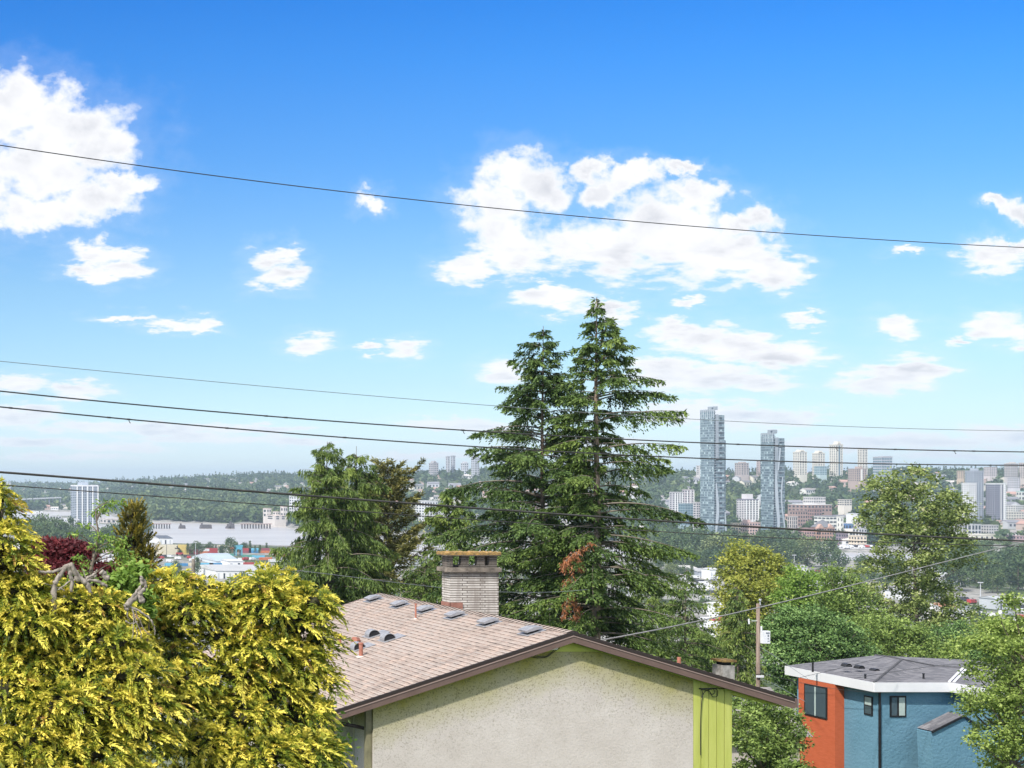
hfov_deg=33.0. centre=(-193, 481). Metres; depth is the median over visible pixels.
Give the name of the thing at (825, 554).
riverside tree
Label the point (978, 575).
riverside tree
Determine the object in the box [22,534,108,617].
burgundy maple
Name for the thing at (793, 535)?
riverside tree
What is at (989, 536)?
warehouse
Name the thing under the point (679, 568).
riverside tree
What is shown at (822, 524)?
brick station
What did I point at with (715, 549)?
riverside tree
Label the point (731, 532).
riverside tree
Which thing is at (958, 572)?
riverside tree
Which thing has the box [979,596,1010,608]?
warehouse
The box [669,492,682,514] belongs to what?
apartment block
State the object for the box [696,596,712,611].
riverside tree
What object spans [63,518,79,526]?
podium
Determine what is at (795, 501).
hillside house
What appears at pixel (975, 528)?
office building
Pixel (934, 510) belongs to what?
cottonwood
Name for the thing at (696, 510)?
apartment block
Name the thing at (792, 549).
riverside tree
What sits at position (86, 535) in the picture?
riverside tree
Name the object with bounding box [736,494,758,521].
apartment block
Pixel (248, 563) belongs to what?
shipping container
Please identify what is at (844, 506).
terrace building
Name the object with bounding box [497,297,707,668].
douglas fir
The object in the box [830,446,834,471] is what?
window
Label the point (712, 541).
riverside tree
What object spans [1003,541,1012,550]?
riverside tree
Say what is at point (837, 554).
riverside tree
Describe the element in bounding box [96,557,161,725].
climbing vine
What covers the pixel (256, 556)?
shipping container
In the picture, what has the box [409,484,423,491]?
hillside house
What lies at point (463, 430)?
power line
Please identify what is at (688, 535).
riverside tree
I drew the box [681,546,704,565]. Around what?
riverside tree
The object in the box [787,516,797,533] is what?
office building
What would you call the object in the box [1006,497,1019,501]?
hillside house
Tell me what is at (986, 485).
window
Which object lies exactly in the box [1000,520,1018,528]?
hillside house
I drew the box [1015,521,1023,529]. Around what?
hillside house
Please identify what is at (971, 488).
high-rise building
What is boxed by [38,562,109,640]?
dead branch
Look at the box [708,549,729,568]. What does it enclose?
riverside tree
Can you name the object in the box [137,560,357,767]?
golden cypress
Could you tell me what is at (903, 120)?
sky
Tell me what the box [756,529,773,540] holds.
riverside tree
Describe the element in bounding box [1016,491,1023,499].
teal roof house
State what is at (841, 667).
thin wire
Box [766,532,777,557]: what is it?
riverside tree
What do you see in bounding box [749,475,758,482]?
hillside house
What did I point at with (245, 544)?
riverside tree
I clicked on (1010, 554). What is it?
riverside tree
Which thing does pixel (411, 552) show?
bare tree
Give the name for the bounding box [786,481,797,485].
hillside house
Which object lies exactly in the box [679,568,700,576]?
warehouse
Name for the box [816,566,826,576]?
riverside tree
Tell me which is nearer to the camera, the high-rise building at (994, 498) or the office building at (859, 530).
the office building at (859, 530)
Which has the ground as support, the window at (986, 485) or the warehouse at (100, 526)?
the warehouse at (100, 526)
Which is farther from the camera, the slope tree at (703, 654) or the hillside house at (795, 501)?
the hillside house at (795, 501)
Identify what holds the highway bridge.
on the ground
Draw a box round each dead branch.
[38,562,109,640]
[123,576,155,639]
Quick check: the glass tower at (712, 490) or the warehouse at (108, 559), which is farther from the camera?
the glass tower at (712, 490)
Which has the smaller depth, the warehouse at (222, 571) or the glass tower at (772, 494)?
the warehouse at (222, 571)
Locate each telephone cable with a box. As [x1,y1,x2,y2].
[0,471,1023,541]
[0,484,1023,546]
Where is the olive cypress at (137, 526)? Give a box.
[108,497,165,664]
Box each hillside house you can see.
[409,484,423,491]
[426,482,439,486]
[429,495,438,499]
[448,483,460,486]
[687,477,699,483]
[732,476,740,481]
[739,480,751,486]
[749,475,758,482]
[785,500,801,503]
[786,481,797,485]
[800,488,812,494]
[839,480,847,486]
[842,537,848,544]
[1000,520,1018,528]
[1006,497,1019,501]
[1006,502,1019,504]
[1007,530,1023,534]
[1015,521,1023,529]
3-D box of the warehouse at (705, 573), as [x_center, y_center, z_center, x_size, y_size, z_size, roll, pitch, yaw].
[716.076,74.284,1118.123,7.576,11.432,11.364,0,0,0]
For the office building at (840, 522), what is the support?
on the ground
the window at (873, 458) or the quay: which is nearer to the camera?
the quay
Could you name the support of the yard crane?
on the ground
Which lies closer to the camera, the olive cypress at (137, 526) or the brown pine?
the olive cypress at (137, 526)
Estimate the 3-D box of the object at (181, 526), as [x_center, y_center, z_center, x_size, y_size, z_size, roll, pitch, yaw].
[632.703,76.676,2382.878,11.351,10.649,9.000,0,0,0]
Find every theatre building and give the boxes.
[844,523,853,528]
[846,513,858,522]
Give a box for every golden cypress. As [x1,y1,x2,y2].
[0,477,51,711]
[0,569,197,767]
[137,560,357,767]
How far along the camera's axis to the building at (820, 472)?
2860.00 m
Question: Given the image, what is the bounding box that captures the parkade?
[814,515,836,530]
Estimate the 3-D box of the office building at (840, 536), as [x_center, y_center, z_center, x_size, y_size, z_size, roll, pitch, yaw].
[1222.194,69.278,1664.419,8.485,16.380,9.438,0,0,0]
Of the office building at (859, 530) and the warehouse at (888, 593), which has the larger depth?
the office building at (859, 530)
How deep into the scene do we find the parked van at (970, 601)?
891.07 m
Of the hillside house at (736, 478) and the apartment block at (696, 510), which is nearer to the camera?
the apartment block at (696, 510)
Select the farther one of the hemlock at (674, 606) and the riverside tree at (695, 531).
the riverside tree at (695, 531)
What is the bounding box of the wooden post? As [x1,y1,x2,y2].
[192,558,194,761]
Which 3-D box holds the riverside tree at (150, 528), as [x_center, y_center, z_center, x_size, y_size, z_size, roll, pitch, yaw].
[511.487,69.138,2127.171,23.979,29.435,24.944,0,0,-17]
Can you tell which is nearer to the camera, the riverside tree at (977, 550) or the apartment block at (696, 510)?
the riverside tree at (977, 550)
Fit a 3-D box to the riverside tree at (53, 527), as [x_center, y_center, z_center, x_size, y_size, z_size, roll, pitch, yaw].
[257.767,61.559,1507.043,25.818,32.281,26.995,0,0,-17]
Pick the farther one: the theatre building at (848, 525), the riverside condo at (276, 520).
the riverside condo at (276, 520)
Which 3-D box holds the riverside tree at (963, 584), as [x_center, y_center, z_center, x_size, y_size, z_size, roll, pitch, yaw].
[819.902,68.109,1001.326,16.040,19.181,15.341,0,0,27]
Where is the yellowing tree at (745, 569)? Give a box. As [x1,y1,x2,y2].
[703,537,802,682]
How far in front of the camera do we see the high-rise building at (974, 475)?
2000.00 m
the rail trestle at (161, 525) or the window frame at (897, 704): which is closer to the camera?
the window frame at (897, 704)
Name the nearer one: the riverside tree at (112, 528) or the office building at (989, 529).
the riverside tree at (112, 528)
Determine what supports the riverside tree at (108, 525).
on the ground
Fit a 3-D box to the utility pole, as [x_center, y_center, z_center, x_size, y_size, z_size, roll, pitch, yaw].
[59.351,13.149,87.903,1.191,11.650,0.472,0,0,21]
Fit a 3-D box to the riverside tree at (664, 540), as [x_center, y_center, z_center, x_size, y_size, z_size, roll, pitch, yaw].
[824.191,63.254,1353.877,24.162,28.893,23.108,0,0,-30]
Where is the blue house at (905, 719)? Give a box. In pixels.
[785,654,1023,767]
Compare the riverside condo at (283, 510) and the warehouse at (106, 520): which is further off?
the warehouse at (106, 520)
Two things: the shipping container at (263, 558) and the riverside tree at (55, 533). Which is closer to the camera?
the shipping container at (263, 558)
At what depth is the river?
2116.52 m
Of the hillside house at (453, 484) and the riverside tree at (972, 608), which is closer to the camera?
the riverside tree at (972, 608)
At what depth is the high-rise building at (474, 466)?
3301.40 m
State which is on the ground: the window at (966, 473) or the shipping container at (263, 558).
the shipping container at (263, 558)
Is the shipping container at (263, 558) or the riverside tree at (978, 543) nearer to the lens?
the riverside tree at (978, 543)
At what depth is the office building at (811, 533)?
1720.00 m
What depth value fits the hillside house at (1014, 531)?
1782.50 m
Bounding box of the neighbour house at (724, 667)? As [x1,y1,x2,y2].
[711,658,812,767]
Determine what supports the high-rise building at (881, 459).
on the ground
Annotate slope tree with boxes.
[680,629,736,671]
[962,621,1023,662]
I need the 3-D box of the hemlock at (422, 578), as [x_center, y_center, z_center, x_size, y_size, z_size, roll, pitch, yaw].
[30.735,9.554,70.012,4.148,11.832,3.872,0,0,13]
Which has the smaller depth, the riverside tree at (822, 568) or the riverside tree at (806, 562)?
the riverside tree at (822, 568)
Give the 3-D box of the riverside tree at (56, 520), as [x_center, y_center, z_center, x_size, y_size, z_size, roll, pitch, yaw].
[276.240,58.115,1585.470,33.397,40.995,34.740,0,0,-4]
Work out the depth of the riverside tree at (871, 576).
1100.28 m
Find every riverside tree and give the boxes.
[26,521,49,545]
[33,511,59,528]
[35,524,43,538]
[37,518,63,536]
[42,515,63,530]
[43,526,66,540]
[44,524,57,536]
[61,524,78,538]
[62,520,69,536]
[67,516,76,531]
[69,525,91,539]
[83,531,93,542]
[88,531,105,548]
[99,521,119,546]
[99,526,114,547]
[104,526,125,547]
[144,519,154,533]
[170,559,181,573]
[189,543,197,554]
[195,556,200,574]
[196,542,205,553]
[206,541,214,547]
[218,544,226,552]
[222,537,237,553]
[240,542,248,547]
[651,532,673,555]
[653,530,673,547]
[656,559,663,567]
[662,562,678,574]
[665,534,694,562]
[671,529,698,548]
[673,563,683,574]
[680,564,689,573]
[681,528,703,548]
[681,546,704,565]
[687,527,709,539]
[689,528,716,550]
[691,552,706,566]
[691,559,701,567]
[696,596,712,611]
[697,532,731,551]
[700,548,716,567]
[706,544,724,562]
[708,530,737,551]
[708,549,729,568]
[720,526,748,539]
[728,537,753,565]
[740,530,749,542]
[748,532,775,552]
[750,535,759,548]
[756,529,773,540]
[759,532,778,555]
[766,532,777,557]
[767,526,789,537]
[770,536,792,559]
[776,527,806,558]
[777,540,804,564]
[795,534,824,566]
[809,537,843,565]
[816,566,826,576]
[824,548,852,568]
[852,552,869,570]
[866,571,876,579]
[876,573,893,587]
[882,555,898,570]
[889,558,908,574]
[928,581,942,602]
[936,559,970,586]
[949,542,970,557]
[949,565,974,589]
[959,548,991,582]
[962,540,985,553]
[964,555,1002,587]
[966,602,988,623]
[980,537,997,550]
[980,567,1005,592]
[985,540,996,553]
[986,550,1003,562]
[989,545,1022,580]
[990,556,1014,582]
[990,559,1008,592]
[1000,555,1023,590]
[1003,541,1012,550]
[1005,588,1017,596]
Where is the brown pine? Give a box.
[337,455,446,598]
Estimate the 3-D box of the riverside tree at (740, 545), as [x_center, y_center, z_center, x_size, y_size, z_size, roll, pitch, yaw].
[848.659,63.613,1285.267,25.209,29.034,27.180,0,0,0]
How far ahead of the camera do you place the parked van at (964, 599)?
909.79 m
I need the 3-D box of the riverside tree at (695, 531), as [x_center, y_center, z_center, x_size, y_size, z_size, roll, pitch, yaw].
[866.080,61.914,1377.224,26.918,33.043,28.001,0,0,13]
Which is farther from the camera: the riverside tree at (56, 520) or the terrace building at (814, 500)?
the terrace building at (814, 500)
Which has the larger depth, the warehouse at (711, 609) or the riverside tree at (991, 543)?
the riverside tree at (991, 543)
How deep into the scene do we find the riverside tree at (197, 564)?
1147.47 m
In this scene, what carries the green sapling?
on the ground
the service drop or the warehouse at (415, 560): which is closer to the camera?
the service drop
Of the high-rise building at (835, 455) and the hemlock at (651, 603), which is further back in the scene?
the high-rise building at (835, 455)
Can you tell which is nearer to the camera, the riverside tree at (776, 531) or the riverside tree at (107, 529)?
the riverside tree at (776, 531)
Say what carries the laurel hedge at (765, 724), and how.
on the ground
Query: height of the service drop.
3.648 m
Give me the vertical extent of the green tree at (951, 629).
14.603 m
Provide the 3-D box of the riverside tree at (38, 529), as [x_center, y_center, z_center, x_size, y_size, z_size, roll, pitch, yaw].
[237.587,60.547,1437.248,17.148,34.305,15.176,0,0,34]
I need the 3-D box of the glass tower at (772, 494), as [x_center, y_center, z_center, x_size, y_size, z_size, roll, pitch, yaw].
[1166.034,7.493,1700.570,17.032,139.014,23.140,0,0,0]
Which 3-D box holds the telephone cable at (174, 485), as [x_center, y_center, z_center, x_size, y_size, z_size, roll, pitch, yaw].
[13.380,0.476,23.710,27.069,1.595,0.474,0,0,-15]
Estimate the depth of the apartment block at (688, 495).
2150.00 m
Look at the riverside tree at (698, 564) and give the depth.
1214.64 m
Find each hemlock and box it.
[398,555,441,603]
[618,582,694,661]
[644,568,732,672]
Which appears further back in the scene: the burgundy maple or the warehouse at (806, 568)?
the warehouse at (806, 568)
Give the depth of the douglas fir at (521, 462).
64.64 m
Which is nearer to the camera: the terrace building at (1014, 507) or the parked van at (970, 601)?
the parked van at (970, 601)
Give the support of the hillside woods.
on the ground
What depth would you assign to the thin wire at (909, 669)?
76.81 m
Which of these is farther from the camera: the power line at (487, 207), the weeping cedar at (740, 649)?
the weeping cedar at (740, 649)
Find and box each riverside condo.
[263,508,271,524]
[266,515,285,525]
[280,506,286,525]
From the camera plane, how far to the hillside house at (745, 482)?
2821.66 m
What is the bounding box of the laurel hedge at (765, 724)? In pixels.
[732,696,819,767]
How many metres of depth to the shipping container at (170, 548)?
1485.96 m
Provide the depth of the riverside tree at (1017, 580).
1001.69 m
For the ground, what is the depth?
1209.49 m
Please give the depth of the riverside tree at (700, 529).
1399.98 m
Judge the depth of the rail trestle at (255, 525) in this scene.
2378.63 m
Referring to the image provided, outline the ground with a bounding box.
[0,478,1023,767]
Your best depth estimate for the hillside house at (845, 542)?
1656.81 m
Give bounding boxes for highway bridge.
[15,497,60,506]
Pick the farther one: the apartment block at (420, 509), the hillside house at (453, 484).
the hillside house at (453, 484)
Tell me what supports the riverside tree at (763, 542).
on the ground
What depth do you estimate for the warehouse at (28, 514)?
2993.55 m
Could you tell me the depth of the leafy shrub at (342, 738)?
26.90 m
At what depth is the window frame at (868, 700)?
80.98 m
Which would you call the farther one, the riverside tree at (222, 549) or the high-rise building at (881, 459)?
the high-rise building at (881, 459)
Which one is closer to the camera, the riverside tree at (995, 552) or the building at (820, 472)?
the riverside tree at (995, 552)
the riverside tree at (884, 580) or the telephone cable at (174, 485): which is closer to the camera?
the telephone cable at (174, 485)
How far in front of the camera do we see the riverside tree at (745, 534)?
1310.10 m
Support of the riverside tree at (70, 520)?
on the ground
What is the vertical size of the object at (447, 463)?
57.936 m
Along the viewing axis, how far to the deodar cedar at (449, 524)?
77.89 m
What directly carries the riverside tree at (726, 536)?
on the ground
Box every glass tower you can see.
[700,406,726,533]
[760,430,784,533]
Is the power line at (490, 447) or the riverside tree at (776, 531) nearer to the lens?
the power line at (490, 447)
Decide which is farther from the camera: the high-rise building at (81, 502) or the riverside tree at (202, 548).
the high-rise building at (81, 502)
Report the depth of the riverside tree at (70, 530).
1557.48 m
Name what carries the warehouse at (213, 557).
on the ground
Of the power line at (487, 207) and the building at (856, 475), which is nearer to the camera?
the power line at (487, 207)
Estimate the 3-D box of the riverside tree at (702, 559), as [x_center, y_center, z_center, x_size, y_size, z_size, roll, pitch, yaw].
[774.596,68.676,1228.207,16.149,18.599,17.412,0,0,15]
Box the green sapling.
[61,497,143,682]
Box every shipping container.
[166,547,177,549]
[166,552,175,554]
[243,562,253,564]
[252,555,264,557]
[259,557,271,559]
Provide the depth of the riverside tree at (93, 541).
1448.31 m
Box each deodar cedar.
[260,441,406,629]
[316,446,404,601]
[404,485,481,604]
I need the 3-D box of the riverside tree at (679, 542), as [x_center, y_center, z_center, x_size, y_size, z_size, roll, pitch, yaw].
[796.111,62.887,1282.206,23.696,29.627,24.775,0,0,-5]
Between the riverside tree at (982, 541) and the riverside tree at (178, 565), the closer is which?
the riverside tree at (178, 565)
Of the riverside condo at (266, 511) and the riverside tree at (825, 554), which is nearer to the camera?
the riverside tree at (825, 554)
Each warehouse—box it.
[14,513,38,517]
[45,515,60,518]
[96,524,110,531]
[96,558,115,562]
[99,549,113,557]
[100,518,118,524]
[150,535,172,543]
[192,553,236,562]
[195,565,276,578]
[221,559,242,564]
[384,552,433,565]
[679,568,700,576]
[701,568,717,578]
[703,602,723,614]
[795,565,807,570]
[883,588,926,599]
[924,603,958,615]
[954,610,985,621]
[968,534,998,540]
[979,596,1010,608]
[1005,535,1023,541]
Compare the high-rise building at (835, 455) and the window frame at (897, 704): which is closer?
the window frame at (897, 704)
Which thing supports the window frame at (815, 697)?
in the blue house at (905, 719)
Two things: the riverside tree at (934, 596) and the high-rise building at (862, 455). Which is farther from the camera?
the high-rise building at (862, 455)
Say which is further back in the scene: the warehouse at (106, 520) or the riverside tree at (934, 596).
the warehouse at (106, 520)
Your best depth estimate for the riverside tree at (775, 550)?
1295.32 m
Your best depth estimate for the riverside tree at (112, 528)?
1535.46 m
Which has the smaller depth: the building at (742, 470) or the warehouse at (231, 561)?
the warehouse at (231, 561)
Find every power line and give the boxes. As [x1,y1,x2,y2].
[0,145,1023,247]
[0,361,1012,430]
[0,390,1023,453]
[0,406,1023,465]
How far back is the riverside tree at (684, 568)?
1147.82 m
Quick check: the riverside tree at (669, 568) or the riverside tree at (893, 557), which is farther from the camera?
the riverside tree at (893, 557)
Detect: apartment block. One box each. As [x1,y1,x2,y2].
[289,496,304,511]
[413,500,437,528]
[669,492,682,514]
[682,489,693,502]
[693,502,699,530]
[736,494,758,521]
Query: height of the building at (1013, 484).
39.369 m
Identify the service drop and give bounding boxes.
[578,542,1023,644]
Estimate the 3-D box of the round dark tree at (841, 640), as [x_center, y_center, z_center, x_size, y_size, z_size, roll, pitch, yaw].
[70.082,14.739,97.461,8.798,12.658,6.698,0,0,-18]
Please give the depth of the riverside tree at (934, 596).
890.19 m
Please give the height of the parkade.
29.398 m
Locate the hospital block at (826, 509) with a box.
[788,504,831,515]
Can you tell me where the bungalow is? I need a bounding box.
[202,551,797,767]
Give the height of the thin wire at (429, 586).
1.749 m
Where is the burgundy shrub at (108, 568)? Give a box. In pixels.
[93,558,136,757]
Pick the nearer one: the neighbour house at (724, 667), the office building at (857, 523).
the neighbour house at (724, 667)
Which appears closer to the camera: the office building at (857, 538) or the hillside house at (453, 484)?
the office building at (857, 538)
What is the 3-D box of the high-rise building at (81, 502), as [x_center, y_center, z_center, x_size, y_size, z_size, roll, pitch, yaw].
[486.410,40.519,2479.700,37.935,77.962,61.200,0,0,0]
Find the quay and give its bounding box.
[838,547,871,548]
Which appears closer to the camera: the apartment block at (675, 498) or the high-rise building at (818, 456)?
the apartment block at (675, 498)
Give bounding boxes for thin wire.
[285,569,587,592]
[762,673,882,692]
[790,655,889,679]
[854,663,972,678]
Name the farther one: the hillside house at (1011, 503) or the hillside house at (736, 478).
the hillside house at (736, 478)
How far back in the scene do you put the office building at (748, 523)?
1760.00 m
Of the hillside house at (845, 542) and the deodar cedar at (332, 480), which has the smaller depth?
the deodar cedar at (332, 480)
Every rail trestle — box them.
[151,523,170,528]
[240,523,270,528]
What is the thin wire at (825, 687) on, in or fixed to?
attached to the utility pole
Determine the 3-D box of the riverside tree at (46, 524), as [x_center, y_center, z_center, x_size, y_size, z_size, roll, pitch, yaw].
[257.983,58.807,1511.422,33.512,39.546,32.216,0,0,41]
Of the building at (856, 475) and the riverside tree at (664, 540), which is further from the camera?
the building at (856, 475)
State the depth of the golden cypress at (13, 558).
23.80 m
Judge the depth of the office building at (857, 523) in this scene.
1782.54 m
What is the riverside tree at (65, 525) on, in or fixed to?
on the ground
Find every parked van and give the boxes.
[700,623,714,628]
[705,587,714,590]
[958,597,968,600]
[967,599,976,603]
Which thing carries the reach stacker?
on the ground
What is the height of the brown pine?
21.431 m
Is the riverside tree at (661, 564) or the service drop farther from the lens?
the riverside tree at (661, 564)
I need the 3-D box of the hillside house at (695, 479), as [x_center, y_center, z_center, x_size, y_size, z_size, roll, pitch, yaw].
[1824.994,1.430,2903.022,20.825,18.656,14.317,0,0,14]
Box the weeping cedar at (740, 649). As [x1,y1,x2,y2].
[706,588,771,686]
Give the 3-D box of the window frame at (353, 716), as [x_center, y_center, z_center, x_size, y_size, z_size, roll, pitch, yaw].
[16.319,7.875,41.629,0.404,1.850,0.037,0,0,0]
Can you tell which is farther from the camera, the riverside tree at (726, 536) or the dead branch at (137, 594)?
the riverside tree at (726, 536)
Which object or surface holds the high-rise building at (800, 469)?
on the ground
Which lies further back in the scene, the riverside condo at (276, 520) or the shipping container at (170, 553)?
the riverside condo at (276, 520)
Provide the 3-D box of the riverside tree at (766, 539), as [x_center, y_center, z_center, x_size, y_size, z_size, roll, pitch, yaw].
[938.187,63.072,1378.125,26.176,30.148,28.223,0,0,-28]
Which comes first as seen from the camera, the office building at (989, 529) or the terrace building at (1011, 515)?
the office building at (989, 529)
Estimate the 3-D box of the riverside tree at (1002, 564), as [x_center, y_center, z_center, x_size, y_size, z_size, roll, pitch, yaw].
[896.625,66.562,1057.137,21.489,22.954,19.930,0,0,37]
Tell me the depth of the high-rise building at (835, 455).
2900.00 m
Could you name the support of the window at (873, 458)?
in the high-rise building at (881, 459)
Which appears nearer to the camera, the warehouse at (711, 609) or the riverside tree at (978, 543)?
the warehouse at (711, 609)
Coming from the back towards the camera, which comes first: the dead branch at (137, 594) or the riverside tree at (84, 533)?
the riverside tree at (84, 533)
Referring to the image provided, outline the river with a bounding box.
[4,512,912,559]
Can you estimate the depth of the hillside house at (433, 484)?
3230.66 m
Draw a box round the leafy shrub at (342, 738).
[290,693,360,767]
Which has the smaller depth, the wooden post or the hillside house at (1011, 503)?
the wooden post
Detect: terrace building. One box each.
[803,497,825,503]
[837,499,851,514]
[1006,505,1023,510]
[1006,511,1023,519]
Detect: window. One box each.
[71,487,96,518]
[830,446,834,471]
[873,458,880,474]
[966,473,982,490]
[986,485,993,518]
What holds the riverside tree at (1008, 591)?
on the ground
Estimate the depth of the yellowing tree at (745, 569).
149.21 m
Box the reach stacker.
[175,546,182,554]
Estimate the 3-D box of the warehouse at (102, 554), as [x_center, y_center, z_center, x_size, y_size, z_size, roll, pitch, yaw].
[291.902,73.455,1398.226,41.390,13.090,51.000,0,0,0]
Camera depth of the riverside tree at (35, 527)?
1455.44 m
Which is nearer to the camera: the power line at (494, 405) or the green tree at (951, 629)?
the power line at (494, 405)
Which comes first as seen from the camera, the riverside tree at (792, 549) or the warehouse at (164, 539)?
the riverside tree at (792, 549)
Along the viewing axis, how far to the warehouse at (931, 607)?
814.58 m
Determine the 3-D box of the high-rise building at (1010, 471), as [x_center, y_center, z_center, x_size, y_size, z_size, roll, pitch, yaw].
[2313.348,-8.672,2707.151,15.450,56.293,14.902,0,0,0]
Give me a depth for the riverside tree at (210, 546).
1549.35 m
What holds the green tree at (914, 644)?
on the ground
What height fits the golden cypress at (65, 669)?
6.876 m
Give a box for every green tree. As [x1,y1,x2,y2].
[765,562,862,651]
[805,561,904,655]
[851,609,969,659]
[926,618,1006,662]
[939,591,1023,767]
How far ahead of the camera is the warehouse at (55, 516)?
2890.11 m
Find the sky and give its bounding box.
[0,0,1023,482]
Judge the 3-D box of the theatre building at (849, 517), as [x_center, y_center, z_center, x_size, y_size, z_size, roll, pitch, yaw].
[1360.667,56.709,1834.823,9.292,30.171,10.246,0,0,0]
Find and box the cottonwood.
[841,461,995,656]
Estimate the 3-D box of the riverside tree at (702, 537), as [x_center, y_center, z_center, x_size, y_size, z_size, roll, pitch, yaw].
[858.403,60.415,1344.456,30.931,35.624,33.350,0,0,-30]
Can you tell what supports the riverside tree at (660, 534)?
on the ground
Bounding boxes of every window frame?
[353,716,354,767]
[804,683,827,719]
[864,695,872,715]
[890,696,905,716]
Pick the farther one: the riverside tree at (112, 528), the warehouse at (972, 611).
the riverside tree at (112, 528)
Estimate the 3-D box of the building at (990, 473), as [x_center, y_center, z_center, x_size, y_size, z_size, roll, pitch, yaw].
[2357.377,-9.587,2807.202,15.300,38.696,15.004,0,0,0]
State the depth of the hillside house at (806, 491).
2675.15 m
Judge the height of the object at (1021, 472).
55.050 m
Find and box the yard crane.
[233,545,242,555]
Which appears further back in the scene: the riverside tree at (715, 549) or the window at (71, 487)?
the window at (71, 487)
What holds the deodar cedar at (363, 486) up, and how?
on the ground
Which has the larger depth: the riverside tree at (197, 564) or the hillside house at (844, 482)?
the hillside house at (844, 482)
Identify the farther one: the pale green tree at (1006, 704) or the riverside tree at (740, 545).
the riverside tree at (740, 545)
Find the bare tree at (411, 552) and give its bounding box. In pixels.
[306,493,441,596]
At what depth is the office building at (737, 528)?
1765.00 m
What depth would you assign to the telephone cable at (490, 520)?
25.33 m
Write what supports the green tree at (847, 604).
on the ground
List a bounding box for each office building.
[678,503,692,528]
[731,523,741,532]
[740,520,760,540]
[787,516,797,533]
[789,510,807,526]
[797,528,814,538]
[808,509,821,520]
[836,533,847,544]
[837,516,843,530]
[848,535,866,544]
[852,528,866,534]
[854,521,867,527]
[965,524,981,533]
[981,525,997,533]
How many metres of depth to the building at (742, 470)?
2900.00 m
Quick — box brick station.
[810,519,834,540]
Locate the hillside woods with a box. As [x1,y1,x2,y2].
[0,463,1023,545]
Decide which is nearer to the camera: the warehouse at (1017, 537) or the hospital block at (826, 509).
the warehouse at (1017, 537)
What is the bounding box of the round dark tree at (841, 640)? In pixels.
[751,602,886,698]
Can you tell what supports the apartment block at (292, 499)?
on the ground
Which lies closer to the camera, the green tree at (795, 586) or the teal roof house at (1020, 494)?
the green tree at (795, 586)
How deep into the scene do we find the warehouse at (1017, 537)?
1696.75 m
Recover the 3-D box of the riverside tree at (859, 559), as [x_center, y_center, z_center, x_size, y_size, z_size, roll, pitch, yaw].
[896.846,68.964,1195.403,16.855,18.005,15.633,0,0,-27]
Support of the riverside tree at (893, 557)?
on the ground
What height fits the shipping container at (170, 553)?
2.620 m
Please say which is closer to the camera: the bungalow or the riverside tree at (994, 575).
the bungalow
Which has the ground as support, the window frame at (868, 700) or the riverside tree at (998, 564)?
the riverside tree at (998, 564)
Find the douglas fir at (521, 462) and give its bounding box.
[422,326,660,649]
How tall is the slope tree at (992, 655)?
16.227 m
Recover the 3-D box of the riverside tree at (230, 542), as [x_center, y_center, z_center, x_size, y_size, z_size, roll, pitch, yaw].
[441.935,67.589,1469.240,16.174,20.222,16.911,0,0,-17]
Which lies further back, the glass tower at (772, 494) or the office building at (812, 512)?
the office building at (812, 512)
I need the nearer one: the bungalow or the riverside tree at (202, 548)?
the bungalow
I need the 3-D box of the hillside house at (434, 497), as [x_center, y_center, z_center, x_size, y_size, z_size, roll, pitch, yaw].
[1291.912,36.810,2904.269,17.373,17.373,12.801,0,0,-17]
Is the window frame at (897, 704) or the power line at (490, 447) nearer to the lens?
the power line at (490, 447)
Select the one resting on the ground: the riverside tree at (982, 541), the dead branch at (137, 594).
the riverside tree at (982, 541)
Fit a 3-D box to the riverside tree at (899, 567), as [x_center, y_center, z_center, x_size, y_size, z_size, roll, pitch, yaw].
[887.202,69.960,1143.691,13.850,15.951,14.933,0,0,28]
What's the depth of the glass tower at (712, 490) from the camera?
1719.00 m
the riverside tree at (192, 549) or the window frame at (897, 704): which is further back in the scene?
the riverside tree at (192, 549)
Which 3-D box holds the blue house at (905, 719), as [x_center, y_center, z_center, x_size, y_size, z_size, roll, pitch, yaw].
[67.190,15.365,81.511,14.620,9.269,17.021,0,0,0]
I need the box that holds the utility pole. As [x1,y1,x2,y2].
[748,599,769,686]

